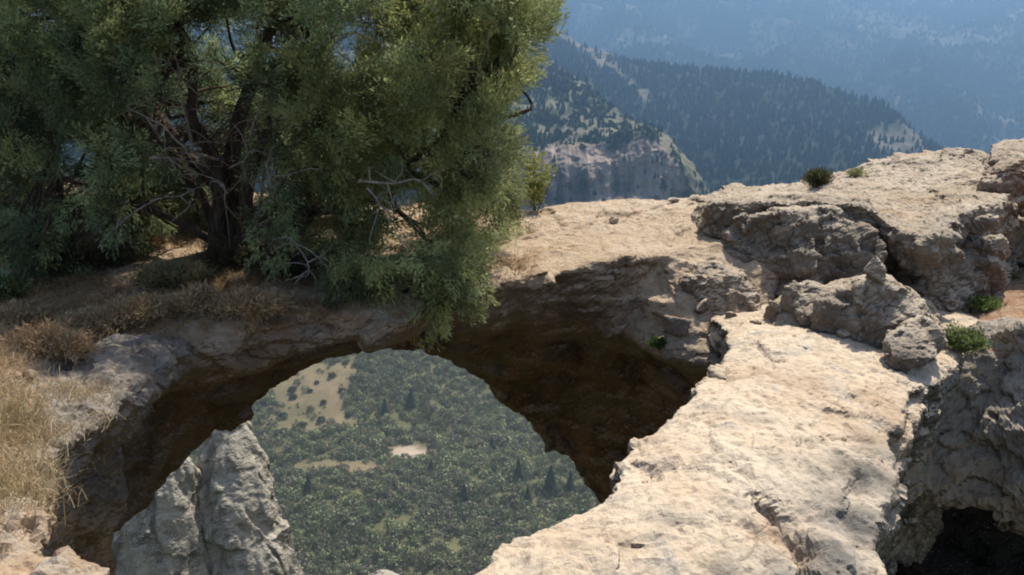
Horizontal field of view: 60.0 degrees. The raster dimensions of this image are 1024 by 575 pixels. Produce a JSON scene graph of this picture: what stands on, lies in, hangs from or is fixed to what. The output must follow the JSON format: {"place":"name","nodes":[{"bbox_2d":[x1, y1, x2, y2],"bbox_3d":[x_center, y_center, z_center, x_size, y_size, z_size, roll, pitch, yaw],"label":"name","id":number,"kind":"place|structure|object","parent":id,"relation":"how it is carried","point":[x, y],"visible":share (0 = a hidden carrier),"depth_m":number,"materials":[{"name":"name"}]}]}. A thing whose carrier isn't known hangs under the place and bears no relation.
{"place":"outdoors","nodes":[
{"label":"outdoors","id":0,"kind":"place"},
{"bbox_2d":[0,332,193,574],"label":"soil bank","id":1,"kind":"structure","parent":0,"point":[80,543],"depth_m":5.86,"materials":[{"name":"stone"}]},
{"bbox_2d":[0,314,107,362],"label":"dead shrub","id":2,"kind":"object","parent":1,"relation":"on","point":[63,341],"visible":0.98,"depth_m":5.97,"materials":[{"name":"brown plant"}]},
{"bbox_2d":[0,313,140,534],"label":"dry grass","id":3,"kind":"structure","parent":1,"relation":"on","point":[7,423],"depth_m":4.86,"materials":[{"name":"beige plant"}]},
{"bbox_2d":[112,457,213,574],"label":"rock spire","id":4,"kind":"object","parent":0,"point":[162,534],"visible":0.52,"depth_m":26.97,"materials":[{"name":"stone"}]},
{"bbox_2d":[196,421,303,574],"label":"rock spire","id":5,"kind":"object","parent":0,"point":[245,527],"visible":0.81,"depth_m":27.98,"materials":[{"name":"stone"}]},
{"bbox_2d":[23,10,709,209],"bbox_3d":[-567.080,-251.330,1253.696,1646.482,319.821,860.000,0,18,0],"label":"spur hill","id":6,"kind":"structure","parent":0,"point":[639,149],"depth_m":997.03,"materials":[{"name":"grey stone"}]},
{"bbox_2d":[1,6,706,209],"bbox_3d":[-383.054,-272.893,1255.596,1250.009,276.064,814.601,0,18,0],"label":"spur wood","id":7,"kind":"object","parent":6,"relation":"on","point":[566,86],"visible":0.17,"depth_m":1111.75,"materials":[{"name":"green plant"}]},
{"bbox_2d":[370,570,398,574],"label":"rock spire","id":8,"kind":"object","parent":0,"point":[383,572],"visible":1,"depth_m":18.33,"materials":[{"name":"stone"}]},
{"bbox_2d":[0,182,781,531],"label":"rock arch","id":9,"kind":"object","parent":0,"point":[560,356],"visible":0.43,"depth_m":8.52,"materials":[{"name":"stone"}]},
{"bbox_2d":[0,271,41,300],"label":"shrub","id":10,"kind":"object","parent":9,"relation":"on","point":[15,287],"visible":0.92,"depth_m":7.57,"materials":[{"name":"green plant"}]},
{"bbox_2d":[0,296,58,335],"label":"dead shrub","id":11,"kind":"object","parent":9,"relation":"on","point":[26,314],"visible":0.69,"depth_m":6.93,"materials":[{"name":"brown plant"}]},
{"bbox_2d":[0,180,73,217],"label":"shrub","id":12,"kind":"object","parent":9,"relation":"on","point":[18,204],"visible":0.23,"depth_m":9.54,"materials":[{"name":"green plant"}]},
{"bbox_2d":[2,233,92,272],"bbox_3d":[-4.486,-0.341,8.460,0.998,0.406,0.790,0,18,0],"label":"shrub","id":13,"kind":"object","parent":9,"relation":"on","point":[66,247],"visible":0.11,"depth_m":8.48,"materials":[{"name":"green plant"}]},
{"bbox_2d":[47,302,136,343],"bbox_3d":[-3.200,0.287,6.728,0.624,0.344,0.569,13,22,36],"label":"dead shrub","id":14,"kind":"object","parent":9,"relation":"on","point":[95,320],"visible":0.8,"depth_m":6.70,"materials":[{"name":"brown plant"}]},
{"bbox_2d":[55,235,150,272],"bbox_3d":[-3.938,-0.348,8.512,0.899,0.410,0.669,0,18,0],"label":"shrub","id":15,"kind":"object","parent":9,"relation":"on","point":[96,258],"visible":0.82,"depth_m":8.41,"materials":[{"name":"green plant"}]},
{"bbox_2d":[100,289,176,329],"bbox_3d":[-2.922,0.172,6.897,0.530,0.334,0.565,-16,24,-40],"label":"dead shrub","id":16,"kind":"object","parent":9,"relation":"on","point":[141,308],"visible":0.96,"depth_m":6.82,"materials":[{"name":"brown plant"}]},
{"bbox_2d":[115,221,171,250],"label":"shrub","id":17,"kind":"object","parent":9,"relation":"on","point":[154,241],"visible":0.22,"depth_m":8.91,"materials":[{"name":"green plant"}]},
{"bbox_2d":[119,255,216,291],"bbox_3d":[-3.054,-0.115,7.861,0.831,0.346,0.614,0,18,0],"label":"dead shrub","id":18,"kind":"object","parent":9,"relation":"on","point":[162,275],"visible":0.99,"depth_m":7.80,"materials":[{"name":"green plant"}]},
{"bbox_2d":[159,279,231,318],"bbox_3d":[-2.503,0.091,7.022,0.470,0.295,0.566,15,23,39],"label":"dead shrub","id":19,"kind":"object","parent":9,"relation":"on","point":[190,298],"visible":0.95,"depth_m":6.95,"materials":[{"name":"brown plant"}]},
{"bbox_2d":[192,233,262,273],"bbox_3d":[-2.644,-0.300,8.354,0.762,0.444,0.507,0,18,0],"label":"shrub","id":20,"kind":"object","parent":9,"relation":"on","point":[234,253],"visible":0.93,"depth_m":8.30,"materials":[{"name":"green plant"}]},
{"bbox_2d":[198,284,296,326],"bbox_3d":[-2.066,0.142,6.923,0.783,0.341,0.526,0,18,0],"label":"dead shrub","id":21,"kind":"object","parent":9,"relation":"on","point":[251,303],"visible":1,"depth_m":6.85,"materials":[{"name":"brown plant"}]},
{"bbox_2d":[0,195,550,355],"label":"brown litter","id":22,"kind":"object","parent":9,"relation":"on","point":[246,281],"visible":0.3,"depth_m":7.70,"materials":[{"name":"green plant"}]},
{"bbox_2d":[247,245,317,282],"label":"shrub","id":23,"kind":"object","parent":9,"relation":"on","point":[257,266],"visible":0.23,"depth_m":8.09,"materials":[{"name":"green plant"}]},
{"bbox_2d":[0,0,571,351],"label":"juniper tree","id":24,"kind":"object","parent":9,"relation":"on","point":[101,81],"visible":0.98,"depth_m":7.50,"materials":[{"name":"green plant"}]},
{"bbox_2d":[353,249,409,281],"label":"shrub","id":25,"kind":"object","parent":9,"relation":"on","point":[392,260],"visible":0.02,"depth_m":7.99,"materials":[{"name":"green plant"}]},
{"bbox_2d":[518,146,557,211],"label":"shrub","id":26,"kind":"object","parent":9,"relation":"on","point":[535,186],"visible":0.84,"depth_m":10.38,"materials":[{"name":"green plant"}]},
{"bbox_2d":[487,201,724,283],"bbox_3d":[0.971,-0.447,9.386,2.724,0.409,3.478,0,18,0],"label":"dry stubble","id":27,"kind":"object","parent":9,"relation":"on","point":[618,218],"visible":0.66,"depth_m":9.19,"materials":[{"name":"beige plant"}]},
{"bbox_2d":[608,216,618,223],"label":"stone","id":28,"kind":"object","parent":9,"relation":"on","point":[613,219],"visible":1,"depth_m":9.71,"materials":[{"name":"stone"}]},
{"bbox_2d":[646,332,671,350],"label":"grass tuft","id":29,"kind":"object","parent":9,"relation":"on","point":[657,342],"visible":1,"depth_m":8.11,"materials":[{"name":"green plant"}]},
{"bbox_2d":[668,197,678,202],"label":"stone","id":30,"kind":"object","parent":9,"relation":"on","point":[673,199],"visible":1,"depth_m":10.59,"materials":[{"name":"stone"}]},
{"bbox_2d":[661,315,690,336],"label":"stone","id":31,"kind":"object","parent":9,"relation":"on","point":[675,326],"visible":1,"depth_m":8.07,"materials":[{"name":"stone"}]},
{"bbox_2d":[694,299,709,313],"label":"stone","id":32,"kind":"object","parent":9,"relation":"on","point":[702,306],"visible":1,"depth_m":8.18,"materials":[{"name":"stone"}]},
{"bbox_2d":[192,350,598,574],"bbox_3d":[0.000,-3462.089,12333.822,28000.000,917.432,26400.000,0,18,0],"label":"valley floor","id":33,"kind":"structure","parent":0,"point":[326,388],"depth_m":535.87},
{"bbox_2d":[287,386,296,391],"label":"round bush","id":34,"kind":"object","parent":33,"relation":"on","point":[291,388],"visible":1,"depth_m":568.94,"materials":[{"name":"green plant"}]},
{"bbox_2d":[289,394,297,399],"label":"round bush","id":35,"kind":"object","parent":33,"relation":"on","point":[292,396],"visible":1,"depth_m":563.05,"materials":[{"name":"green plant"}]},
{"bbox_2d":[299,421,306,427],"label":"round bush","id":36,"kind":"object","parent":33,"relation":"on","point":[302,423],"visible":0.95,"depth_m":534.47,"materials":[{"name":"green plant"}]},
{"bbox_2d":[303,474,313,493],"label":"conifer tree","id":37,"kind":"object","parent":33,"relation":"on","point":[308,485],"visible":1,"depth_m":463.95,"materials":[{"name":"green plant"}]},
{"bbox_2d":[316,416,325,423],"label":"round bush","id":38,"kind":"object","parent":33,"relation":"on","point":[320,419],"visible":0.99,"depth_m":539.66,"materials":[{"name":"green plant"}]},
{"bbox_2d":[328,372,336,377],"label":"round bush","id":39,"kind":"object","parent":33,"relation":"on","point":[331,375],"visible":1,"depth_m":579.11,"materials":[{"name":"green plant"}]},
{"bbox_2d":[379,398,390,417],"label":"conifer tree","id":40,"kind":"object","parent":33,"relation":"on","point":[384,409],"visible":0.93,"depth_m":543.08,"materials":[{"name":"green plant"}]},
{"bbox_2d":[189,348,599,574],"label":"valley wood","id":41,"kind":"object","parent":33,"relation":"on","point":[473,514],"visible":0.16,"depth_m":482.75,"materials":[{"name":"green plant"}]},
{"bbox_2d":[405,387,416,408],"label":"conifer tree","id":42,"kind":"object","parent":33,"relation":"on","point":[411,400],"visible":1,"depth_m":554.40,"materials":[{"name":"green plant"}]},
{"bbox_2d":[428,459,432,471],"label":"conifer tree","id":43,"kind":"object","parent":33,"relation":"on","point":[430,465],"visible":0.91,"depth_m":495.36,"materials":[{"name":"green plant"}]},
{"bbox_2d":[459,483,471,502],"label":"conifer tree","id":44,"kind":"object","parent":33,"relation":"on","point":[464,494],"visible":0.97,"depth_m":463.20,"materials":[{"name":"green plant"}]},
{"bbox_2d":[489,436,495,451],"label":"conifer tree","id":45,"kind":"object","parent":33,"relation":"on","point":[492,444],"visible":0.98,"depth_m":520.90,"materials":[{"name":"green plant"}]},
{"bbox_2d":[514,458,526,482],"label":"conifer tree","id":46,"kind":"object","parent":33,"relation":"on","point":[518,471],"visible":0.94,"depth_m":484.16,"materials":[{"name":"green plant"}]},
{"bbox_2d":[524,487,532,504],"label":"conifer tree","id":47,"kind":"object","parent":33,"relation":"on","point":[527,496],"visible":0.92,"depth_m":461.51,"materials":[{"name":"green plant"}]},
{"bbox_2d":[542,464,559,497],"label":"conifer tree","id":48,"kind":"object","parent":33,"relation":"on","point":[550,482],"visible":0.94,"depth_m":469.33,"materials":[{"name":"green plant"}]},
{"bbox_2d":[563,471,577,493],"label":"conifer tree","id":49,"kind":"object","parent":33,"relation":"on","point":[569,485],"visible":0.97,"depth_m":473.08,"materials":[{"name":"green plant"}]},
{"bbox_2d":[443,16,935,190],"bbox_3d":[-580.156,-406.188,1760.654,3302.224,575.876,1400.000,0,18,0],"label":"forested hill","id":50,"kind":"structure","parent":0,"point":[896,129],"depth_m":1572.20,"materials":[{"name":"green plant"}]},
{"bbox_2d":[34,1,944,192],"bbox_3d":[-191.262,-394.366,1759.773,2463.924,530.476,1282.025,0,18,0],"label":"hill forest","id":51,"kind":"object","parent":50,"relation":"on","point":[723,163],"visible":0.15,"depth_m":1579.20,"materials":[{"name":"green plant"}]},
{"bbox_2d":[475,304,977,574],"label":"rock slab","id":52,"kind":"object","parent":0,"point":[787,449],"visible":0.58,"depth_m":4.98,"materials":[{"name":"stone"}]},
{"bbox_2d":[708,365,726,380],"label":"stone","id":53,"kind":"object","parent":52,"relation":"on","point":[716,372],"visible":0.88,"depth_m":6.37,"materials":[{"name":"stone"}]},
{"bbox_2d":[679,260,761,314],"bbox_3d":[2.055,-0.041,8.743,0.776,0.610,1.196,4,18,13],"label":"boulder","id":54,"kind":"object","parent":52,"relation":"on","point":[722,288],"visible":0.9,"depth_m":8.27,"materials":[{"name":"stone"}]},
{"bbox_2d":[725,311,736,317],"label":"stone","id":55,"kind":"object","parent":52,"relation":"on","point":[729,314],"visible":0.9,"depth_m":8.07,"materials":[{"name":"stone"}]},
{"bbox_2d":[750,318,761,324],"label":"stone","id":56,"kind":"object","parent":52,"relation":"on","point":[757,321],"visible":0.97,"depth_m":7.78,"materials":[{"name":"stone"}]},
{"bbox_2d":[763,280,833,327],"bbox_3d":[2.722,0.110,8.114,0.713,0.526,1.251,8,20,24],"label":"boulder","id":57,"kind":"object","parent":52,"relation":"on","point":[792,304],"visible":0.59,"depth_m":7.75,"materials":[{"name":"stone"}]},
{"bbox_2d":[836,329,851,338],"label":"stone","id":58,"kind":"object","parent":52,"relation":"on","point":[842,333],"visible":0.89,"depth_m":7.25,"materials":[{"name":"stone"}]},
{"bbox_2d":[810,274,945,353],"bbox_3d":[3.321,0.092,7.952,1.084,0.775,2.067,8,20,23],"label":"boulder","id":59,"kind":"object","parent":52,"relation":"on","point":[862,309],"visible":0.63,"depth_m":7.21,"materials":[{"name":"stone"}]},
{"bbox_2d":[863,256,885,284],"bbox_3d":[2.958,-0.134,7.214,0.172,0.272,0.170,9,20,27],"label":"stone","id":60,"kind":"object","parent":59,"relation":"on","point":[874,270],"visible":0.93,"depth_m":7.15,"materials":[{"name":"stone"}]},
{"bbox_2d":[882,315,947,373],"bbox_3d":[3.286,0.389,7.110,0.432,0.387,1.145,12,22,33],"label":"boulder","id":61,"kind":"object","parent":52,"relation":"on","point":[919,341],"visible":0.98,"depth_m":6.82,"materials":[{"name":"stone"}]},
{"bbox_2d":[945,318,993,355],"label":"shrub","id":62,"kind":"object","parent":52,"relation":"on","point":[964,340],"visible":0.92,"depth_m":7.38,"materials":[{"name":"green plant"}]},
{"bbox_2d":[552,0,1023,152],"bbox_3d":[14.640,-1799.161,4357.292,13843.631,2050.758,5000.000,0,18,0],"label":"mountain","id":63,"kind":"structure","parent":0,"point":[883,91],"depth_m":3414.19,"materials":[{"name":"blue plant"}]},
{"bbox_2d":[552,0,1023,154],"bbox_3d":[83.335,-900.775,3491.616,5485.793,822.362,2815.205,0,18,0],"label":"mountain forest","id":64,"kind":"object","parent":63,"relation":"on","point":[945,78],"visible":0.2,"depth_m":3310.43,"materials":[{"name":"green plant"}]},
{"bbox_2d":[687,148,1019,313],"bbox_3d":[4.301,-0.120,10.349,4.880,2.421,4.053,0,18,0],"label":"rock outcrop","id":65,"kind":"object","parent":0,"point":[945,228],"visible":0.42,"depth_m":9.01,"materials":[{"name":"stone"}]},
{"bbox_2d":[721,204,887,295],"bbox_3d":[3.064,-0.394,9.134,1.793,1.044,1.712,5,19,14],"label":"boulder","id":66,"kind":"object","parent":65,"relation":"on","point":[824,244],"visible":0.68,"depth_m":8.58,"materials":[{"name":"stone"}]},
{"bbox_2d":[800,166,835,187],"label":"shrub","id":67,"kind":"object","parent":65,"relation":"on","point":[816,177],"visible":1,"depth_m":10.21,"materials":[{"name":"green plant"}]},
{"bbox_2d":[844,167,869,177],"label":"grass tuft","id":68,"kind":"object","parent":65,"relation":"on","point":[852,172],"visible":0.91,"depth_m":10.90,"materials":[{"name":"green plant"}]},
{"bbox_2d":[939,147,986,169],"bbox_3d":[5.817,-1.670,11.551,0.576,0.352,1.363,6,19,18],"label":"boulder","id":69,"kind":"object","parent":65,"relation":"on","point":[965,155],"visible":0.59,"depth_m":11.26,"materials":[{"name":"stone"}]},
{"bbox_2d":[976,157,1023,216],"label":"boulder","id":70,"kind":"object","parent":65,"relation":"on","point":[1006,176],"visible":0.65,"depth_m":9.54,"materials":[{"name":"stone"}]},
{"bbox_2d":[989,138,1023,163],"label":"boulder","id":71,"kind":"object","parent":65,"relation":"on","point":[1007,149],"visible":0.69,"depth_m":11.46,"materials":[{"name":"stone"}]},
{"bbox_2d":[895,506,1023,574],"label":"cave opening","id":72,"kind":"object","parent":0,"point":[971,540],"depth_m":11.03,"materials":[{"name":"black stone"}]},
{"bbox_2d":[905,317,1023,535],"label":"rock wall","id":73,"kind":"structure","parent":0,"point":[973,456],"depth_m":7.40,"materials":[{"name":"stone"}]},
{"bbox_2d":[969,267,1023,358],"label":"soil ledge","id":74,"kind":"object","parent":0,"point":[1014,298],"visible":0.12,"depth_m":8.53,"materials":[{"name":"beige soil"}]},
{"bbox_2d":[966,292,1007,312],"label":"shrub","id":75,"kind":"object","parent":74,"relation":"on","point":[986,303],"visible":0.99,"depth_m":8.51,"materials":[{"name":"green plant"}]},
{"bbox_2d":[1011,271,1022,279],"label":"grass tuft","id":76,"kind":"object","parent":74,"relation":"on","point":[1015,275],"visible":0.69,"depth_m":9.78,"materials":[{"name":"green plant"}]},
{"bbox_2d":[1012,215,1023,267],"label":"boulder","id":77,"kind":"object","parent":74,"relation":"on","point":[1018,238],"visible":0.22,"depth_m":10.59,"materials":[{"name":"stone"}]}
]}

